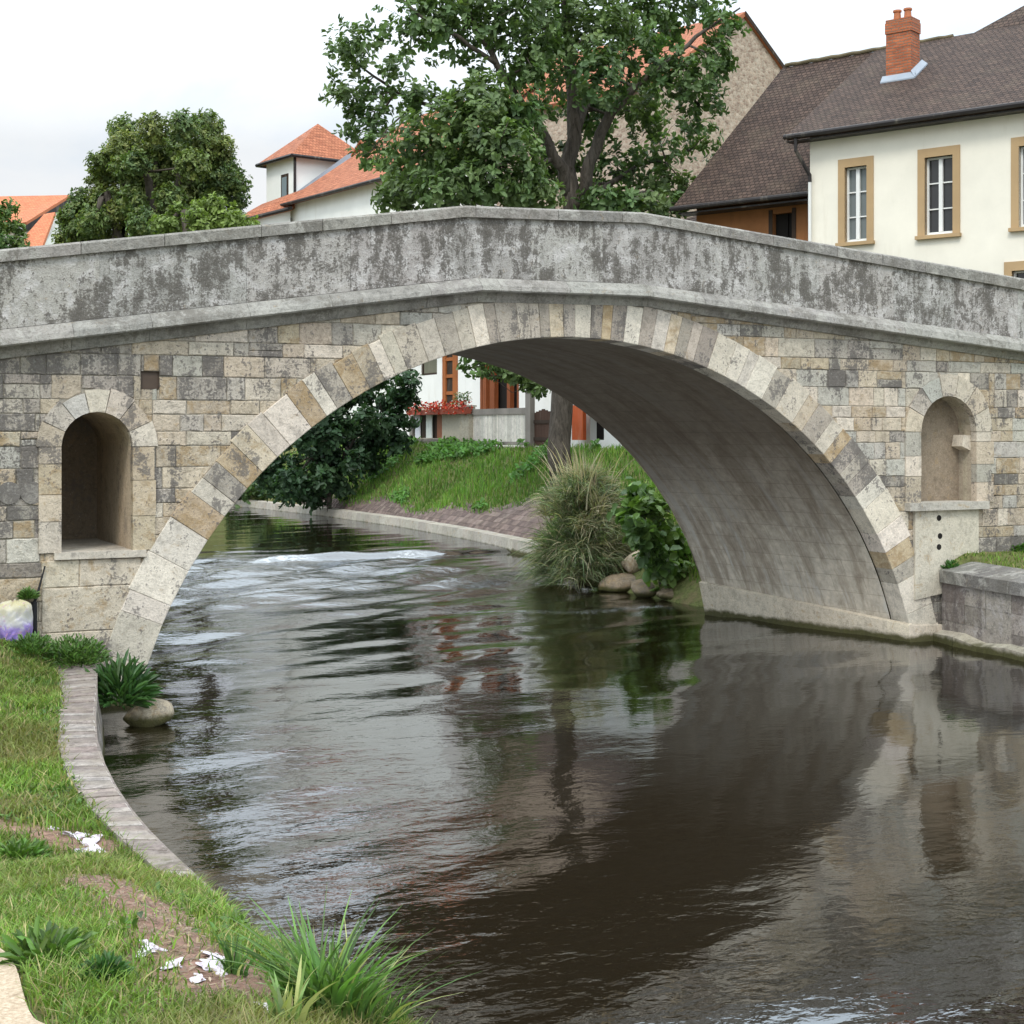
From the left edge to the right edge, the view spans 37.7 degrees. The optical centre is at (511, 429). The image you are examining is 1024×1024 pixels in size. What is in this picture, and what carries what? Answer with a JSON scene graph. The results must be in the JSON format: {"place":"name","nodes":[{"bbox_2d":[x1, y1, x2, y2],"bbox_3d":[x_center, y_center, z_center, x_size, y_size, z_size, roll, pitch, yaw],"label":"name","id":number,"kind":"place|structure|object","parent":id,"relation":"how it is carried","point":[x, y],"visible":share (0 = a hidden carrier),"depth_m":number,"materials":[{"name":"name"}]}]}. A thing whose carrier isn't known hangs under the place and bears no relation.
{"place":"outdoors","nodes":[
{"label":"outdoors","id":0,"kind":"place"},
{"bbox_2d":[0,948,43,1023],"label":"path","id":1,"kind":"structure","parent":0,"point":[14,1009],"depth_m":5.01,"materials":[{"name":"beige stone"}]},
{"bbox_2d":[0,432,1023,1023],"bbox_3d":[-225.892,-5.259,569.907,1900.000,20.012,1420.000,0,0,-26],"label":"ground","id":2,"kind":"structure","parent":0,"point":[686,590],"depth_m":11.31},
{"bbox_2d":[0,197,29,248],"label":"broadleaf tree","id":3,"kind":"object","parent":2,"relation":"on","point":[15,226],"visible":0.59,"depth_m":87.73,"materials":[{"name":"green plant"}]},
{"bbox_2d":[0,599,32,641],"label":"plastic sack","id":4,"kind":"object","parent":2,"relation":"on","point":[16,617],"visible":0.89,"depth_m":19.69,"materials":[{"name":"plastic"}]},
{"bbox_2d":[0,836,52,860],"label":"weed rosette","id":5,"kind":"object","parent":2,"relation":"on","point":[25,846],"visible":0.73,"depth_m":10.64,"materials":[{"name":"green plant"}]},
{"bbox_2d":[8,631,55,655],"bbox_3d":[-6.286,2.779,19.595,0.680,0.313,0.687,0,0,-26],"label":"weed clump","id":6,"kind":"object","parent":2,"relation":"on","point":[33,640],"visible":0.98,"depth_m":19.51,"materials":[{"name":"green plant"}]},
{"bbox_2d":[0,195,70,245],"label":"orange roof house","id":7,"kind":"structure","parent":2,"relation":"on","point":[36,214],"depth_m":117.29,"materials":[{"name":"tile"}]},
{"bbox_2d":[31,566,45,635],"bbox_3d":[-6.386,2.410,20.191,0.088,1.153,0.209,0,0,33],"label":"drain post","id":8,"kind":"object","parent":2,"relation":"on","point":[34,606],"visible":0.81,"depth_m":20.11,"materials":[{"name":"black metal"}]},
{"bbox_2d":[0,914,98,972],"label":"weed rosette","id":9,"kind":"object","parent":2,"relation":"on","point":[50,937],"visible":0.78,"depth_m":5.52,"materials":[{"name":"green plant"}]},
{"bbox_2d":[62,831,88,839],"bbox_3d":[-3.376,3.103,11.511,0.213,0.068,0.178,0,0,9],"label":"white scrap","id":10,"kind":"object","parent":2,"relation":"on","point":[79,835],"visible":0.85,"depth_m":11.51,"materials":[{"name":"white paper"}]},
{"bbox_2d":[75,846,91,851],"bbox_3d":[-3.138,3.106,11.105,0.116,0.044,0.227,0,0,23],"label":"white scrap","id":11,"kind":"object","parent":2,"relation":"on","point":[86,849],"visible":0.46,"depth_m":11.11,"materials":[{"name":"white paper"}]},
{"bbox_2d":[80,836,105,852],"bbox_3d":[-3.145,3.117,11.268,0.178,0.054,0.421,0,0,-26],"label":"white scrap","id":12,"kind":"object","parent":2,"relation":"on","point":[95,840],"visible":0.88,"depth_m":11.27,"materials":[{"name":"white paper"}]},
{"bbox_2d":[71,949,136,982],"bbox_3d":[-1.456,1.906,5.343,0.237,0.108,0.216,0,0,-26],"label":"weed rosette","id":13,"kind":"object","parent":2,"relation":"on","point":[106,956],"visible":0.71,"depth_m":5.33,"materials":[{"name":"green plant"}]},
{"bbox_2d":[56,663,239,914],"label":"river wall","id":14,"kind":"structure","parent":2,"relation":"on","point":[83,718],"depth_m":13.80,"materials":[{"name":"stone"}]},
{"bbox_2d":[39,633,112,668],"bbox_3d":[-5.806,2.912,19.890,1.004,0.459,1.002,0,0,-26],"label":"weed clump","id":15,"kind":"object","parent":14,"relation":"on","point":[76,651],"visible":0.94,"depth_m":19.75,"materials":[{"name":"green plant"}]},
{"bbox_2d":[84,648,163,709],"bbox_3d":[-5.060,3.214,19.310,1.193,0.773,1.212,0,0,-26],"label":"hanging weed","id":16,"kind":"object","parent":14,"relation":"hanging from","point":[134,686],"visible":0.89,"depth_m":19.17,"materials":[{"name":"green plant"}]},
{"bbox_2d":[136,939,167,956],"bbox_3d":[-1.395,1.956,5.648,0.143,0.032,0.151,0,0,35],"label":"white scrap","id":17,"kind":"object","parent":2,"relation":"on","point":[151,946],"visible":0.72,"depth_m":5.66,"materials":[{"name":"white paper"}]},
{"bbox_2d":[51,107,253,243],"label":"broadleaf tree","id":18,"kind":"object","parent":2,"relation":"on","point":[158,171],"visible":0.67,"depth_m":93.07,"materials":[{"name":"green plant"}]},
{"bbox_2d":[7,829,302,1023],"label":"dry litter","id":19,"kind":"object","parent":2,"relation":"on","point":[121,892],"visible":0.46,"depth_m":6.29,"materials":[{"name":"brown plant"}]},
{"bbox_2d":[160,957,183,970],"bbox_3d":[-1.236,1.941,5.449,0.087,0.032,0.128,0,0,-7],"label":"white scrap","id":20,"kind":"object","parent":2,"relation":"on","point":[176,961],"visible":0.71,"depth_m":5.44,"materials":[{"name":"white paper"}]},
{"bbox_2d":[189,973,205,982],"bbox_3d":[-1.105,1.926,5.269,0.060,0.022,0.100,0,0,-26],"label":"white scrap","id":21,"kind":"object","parent":2,"relation":"on","point":[198,977],"visible":1,"depth_m":5.25,"materials":[{"name":"white paper"}]},
{"bbox_2d":[146,191,260,234],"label":"bushy tree","id":22,"kind":"object","parent":2,"relation":"on","point":[197,215],"visible":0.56,"depth_m":83.50,"materials":[{"name":"green plant"}]},
{"bbox_2d":[196,955,227,976],"bbox_3d":[-1.081,1.953,5.450,0.133,0.046,0.298,0,0,-26],"label":"white scrap","id":23,"kind":"object","parent":2,"relation":"on","point":[204,963],"visible":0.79,"depth_m":5.43,"materials":[{"name":"white paper"}]},
{"bbox_2d":[201,950,224,959],"bbox_3d":[-1.122,1.974,5.650,0.111,0.055,0.204,0,0,-26],"label":"white scrap","id":24,"kind":"object","parent":2,"relation":"on","point":[207,953],"visible":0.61,"depth_m":5.62,"materials":[{"name":"white paper"}]},
{"bbox_2d":[0,637,437,1023],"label":"grass","id":25,"kind":"structure","parent":2,"relation":"on","point":[25,900],"depth_m":7.12,"materials":[{"name":"green plant"}]},
{"bbox_2d":[204,933,265,977],"bbox_3d":[-1.009,1.900,5.450,0.230,0.181,0.150,0,0,21],"label":"grass tuft","id":26,"kind":"object","parent":2,"relation":"on","point":[229,955],"visible":0.87,"depth_m":5.44,"materials":[{"name":"green plant"}]},
{"bbox_2d":[235,478,267,506],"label":"light shrub","id":27,"kind":"object","parent":2,"relation":"on","point":[253,490],"visible":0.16,"depth_m":71.19,"materials":[{"name":"green plant"}]},
{"bbox_2d":[225,954,335,1023],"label":"grass tuft","id":28,"kind":"object","parent":2,"relation":"on","point":[280,1001],"visible":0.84,"depth_m":4.77,"materials":[{"name":"green plant"}]},
{"bbox_2d":[197,887,436,1020],"bbox_3d":[-0.671,1.861,5.228,0.811,0.411,0.941,0,0,-7],"label":"grass tuft","id":29,"kind":"object","parent":2,"relation":"on","point":[347,986],"visible":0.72,"depth_m":5.15,"materials":[{"name":"green plant"}]},
{"bbox_2d":[252,369,424,515],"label":"dark shrub","id":30,"kind":"object","parent":2,"relation":"on","point":[327,466],"visible":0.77,"depth_m":63.14,"materials":[{"name":"green plant"}]},
{"bbox_2d":[229,919,480,1023],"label":"grass tuft","id":31,"kind":"object","parent":2,"relation":"on","point":[391,1008],"visible":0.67,"depth_m":5.14,"materials":[{"name":"green plant"}]},
{"bbox_2d":[244,83,546,424],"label":"turret house","id":32,"kind":"structure","parent":2,"relation":"on","point":[314,173],"depth_m":87.19,"materials":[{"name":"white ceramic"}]},
{"bbox_2d":[232,493,592,580],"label":"stone edging","id":33,"kind":"object","parent":2,"relation":"on","point":[506,527],"visible":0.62,"depth_m":53.39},
{"bbox_2d":[358,437,601,448],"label":"terrace wall","id":34,"kind":"structure","parent":2,"relation":"on","point":[494,446],"depth_m":65.16,"materials":[{"name":"stone"}]},
{"bbox_2d":[409,413,474,441],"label":"flower balcony","id":35,"kind":"structure","parent":34,"relation":"on","point":[439,426],"depth_m":65.99,"materials":[{"name":"beige paint"}]},
{"bbox_2d":[406,391,472,415],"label":"flower box","id":36,"kind":"object","parent":35,"relation":"attached to","point":[448,409],"visible":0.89,"depth_m":63.81,"materials":[{"name":"red plant"}]},
{"bbox_2d":[458,405,476,441],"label":"stone pillar","id":37,"kind":"structure","parent":34,"relation":"on","point":[466,427],"depth_m":62.47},
{"bbox_2d":[472,408,524,445],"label":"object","id":38,"kind":"structure","parent":34,"relation":"on","point":[506,426],"depth_m":60.08,"materials":[{"name":"white concrete"}]},
{"bbox_2d":[525,392,534,446],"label":"gate post","id":39,"kind":"object","parent":34,"relation":"on","point":[529,414],"visible":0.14,"depth_m":57.51,"materials":[{"name":"grey concrete"}]},
{"bbox_2d":[533,409,550,445],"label":"timber gate","id":40,"kind":"structure","parent":39,"relation":"attached to","point":[541,421],"depth_m":57.01,"materials":[{"name":"brown wood"}]},
{"bbox_2d":[267,436,699,582],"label":"bank grass","id":41,"kind":"structure","parent":2,"relation":"on","point":[440,449],"depth_m":57.31,"materials":[{"name":"green plant"}]},
{"bbox_2d":[0,206,1023,705],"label":"stone bridge","id":42,"kind":"structure","parent":2,"relation":"on","point":[776,416],"depth_m":24.07,"materials":[{"name":"grey stone"}]},
{"bbox_2d":[16,586,40,599],"bbox_3d":[-6.472,2.187,20.092,0.323,0.220,0.321,0,0,-41],"label":"fern tuft","id":43,"kind":"object","parent":42,"relation":"attached to","point":[26,593],"visible":1,"depth_m":20.04,"materials":[{"name":"green plant"}]},
{"bbox_2d":[361,216,695,447],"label":"riverside house","id":44,"kind":"structure","parent":2,"relation":"on","point":[443,378],"depth_m":68.24,"materials":[{"name":"white paint"}]},
{"bbox_2d":[422,359,436,375],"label":"window","id":45,"kind":"structure","parent":44,"relation":"in","point":[429,368],"depth_m":73.84,"materials":[{"name":"grey glass"}]},
{"bbox_2d":[442,354,457,408],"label":"timber door","id":46,"kind":"structure","parent":44,"relation":"in","point":[449,363],"depth_m":71.68,"materials":[{"name":"orange wood"}]},
{"bbox_2d":[318,0,751,486],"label":"broadleaf tree","id":47,"kind":"object","parent":2,"relation":"on","point":[502,120],"visible":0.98,"depth_m":48.41,"materials":[{"name":"green plant"}]},
{"bbox_2d":[598,573,635,591],"bbox_3d":[2.639,3.625,35.713,1.094,0.443,1.428,-7,7,30],"label":"rock","id":48,"kind":"object","parent":2,"relation":"on","point":[620,582],"visible":0.73,"depth_m":35.27,"materials":[{"name":"beige stone"}]},
{"bbox_2d":[459,11,784,218],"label":"stone gable house","id":49,"kind":"structure","parent":2,"relation":"on","point":[761,64],"depth_m":73.21,"materials":[{"name":"beige stone"}]},
{"bbox_2d":[621,550,639,572],"bbox_3d":[2.931,3.167,35.923,0.582,0.586,0.688,0,0,-37],"label":"rock","id":50,"kind":"object","parent":2,"relation":"on","point":[629,564],"visible":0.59,"depth_m":35.64,"materials":[{"name":"beige stone"}]},
{"bbox_2d":[631,579,656,596],"bbox_3d":[3.150,3.674,34.623,0.838,0.418,1.415,2,2,8],"label":"rock","id":51,"kind":"object","parent":2,"relation":"on","point":[640,588],"visible":0.59,"depth_m":34.12,"materials":[{"name":"beige stone"}]},
{"bbox_2d":[606,476,694,591],"bbox_3d":[3.360,2.362,33.997,2.453,2.625,1.859,0,0,-26],"label":"broad leaved plant","id":52,"kind":"object","parent":2,"relation":"on","point":[657,541],"visible":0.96,"depth_m":33.59,"materials":[{"name":"green plant"}]},
{"bbox_2d":[656,588,673,599],"bbox_3d":[3.732,3.695,33.965,0.781,0.395,1.439,6,10,31],"label":"rock","id":53,"kind":"object","parent":2,"relation":"on","point":[664,594],"visible":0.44,"depth_m":33.47,"materials":[{"name":"beige stone"}]},
{"bbox_2d":[669,52,925,240],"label":"annex house","id":54,"kind":"structure","parent":2,"relation":"on","point":[752,176],"depth_m":47.52,"materials":[{"name":"brown tile"}]},
{"bbox_2d":[769,208,795,238],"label":"window","id":55,"kind":"structure","parent":54,"relation":"in","point":[785,223],"depth_m":46.10,"materials":[{"name":"black glass"}]},
{"bbox_2d":[783,6,1023,278],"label":"cream house","id":56,"kind":"structure","parent":2,"relation":"on","point":[943,184],"depth_m":42.34,"materials":[{"name":"white paint"}]},
{"bbox_2d":[835,156,874,246],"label":"window","id":57,"kind":"structure","parent":56,"relation":"in","point":[860,180],"depth_m":43.16,"materials":[{"name":"beige stone"}]},
{"bbox_2d":[915,144,961,239],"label":"window","id":58,"kind":"structure","parent":56,"relation":"in","point":[942,173],"depth_m":41.56,"materials":[{"name":"beige stone"}]},
{"bbox_2d":[1004,261,1023,278],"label":"window","id":59,"kind":"structure","parent":56,"relation":"in","point":[1016,266],"depth_m":40.13,"materials":[{"name":"beige stone"}]},
{"bbox_2d":[1008,136,1023,231],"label":"window","id":60,"kind":"structure","parent":56,"relation":"in","point":[1016,142],"depth_m":40.06,"materials":[{"name":"beige stone"}]},
{"bbox_2d":[933,562,1023,661],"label":"quay wall","id":61,"kind":"structure","parent":2,"relation":"on","point":[982,619],"depth_m":25.88,"materials":[{"name":"stone"}]},
{"bbox_2d":[940,559,959,569],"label":"fern tuft","id":62,"kind":"object","parent":61,"relation":"on","point":[949,563],"visible":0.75,"depth_m":27.16,"materials":[{"name":"green plant"}]},
{"bbox_2d":[955,549,1023,568],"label":"quay grass","id":63,"kind":"structure","parent":2,"relation":"on","point":[1000,560],"depth_m":27.28,"materials":[{"name":"green plant"}]},
{"bbox_2d":[1009,543,1023,551],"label":"weed clump","id":64,"kind":"object","parent":2,"relation":"on","point":[1021,546],"visible":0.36,"depth_m":28.04,"materials":[{"name":"green plant"}]},
{"bbox_2d":[0,0,1023,234],"label":"sky","id":65,"kind":"structure","parent":0,"point":[68,68],"materials":[{"name":"white"}]},
{"bbox_2d":[97,507,1023,1023],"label":"water","id":66,"kind":"structure","parent":0,"point":[523,801],"depth_m":15.97,"materials":[{"name":"grey liquid"}]},
{"bbox_2d":[123,698,173,726],"bbox_3d":[-4.763,3.690,19.519,0.580,0.394,0.645,0,0,-38],"label":"rock","id":67,"kind":"object","parent":66,"relation":"in","point":[161,712],"visible":0.81,"depth_m":19.31,"materials":[{"name":"beige stone"}]},
{"bbox_2d":[508,439,646,588],"bbox_3d":[1.699,1.965,36.904,4.070,3.650,3.703,0,0,-26],"label":"reed clump","id":68,"kind":"object","parent":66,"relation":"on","point":[581,502],"visible":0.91,"depth_m":36.18,"materials":[{"name":"green plant"}]}
]}

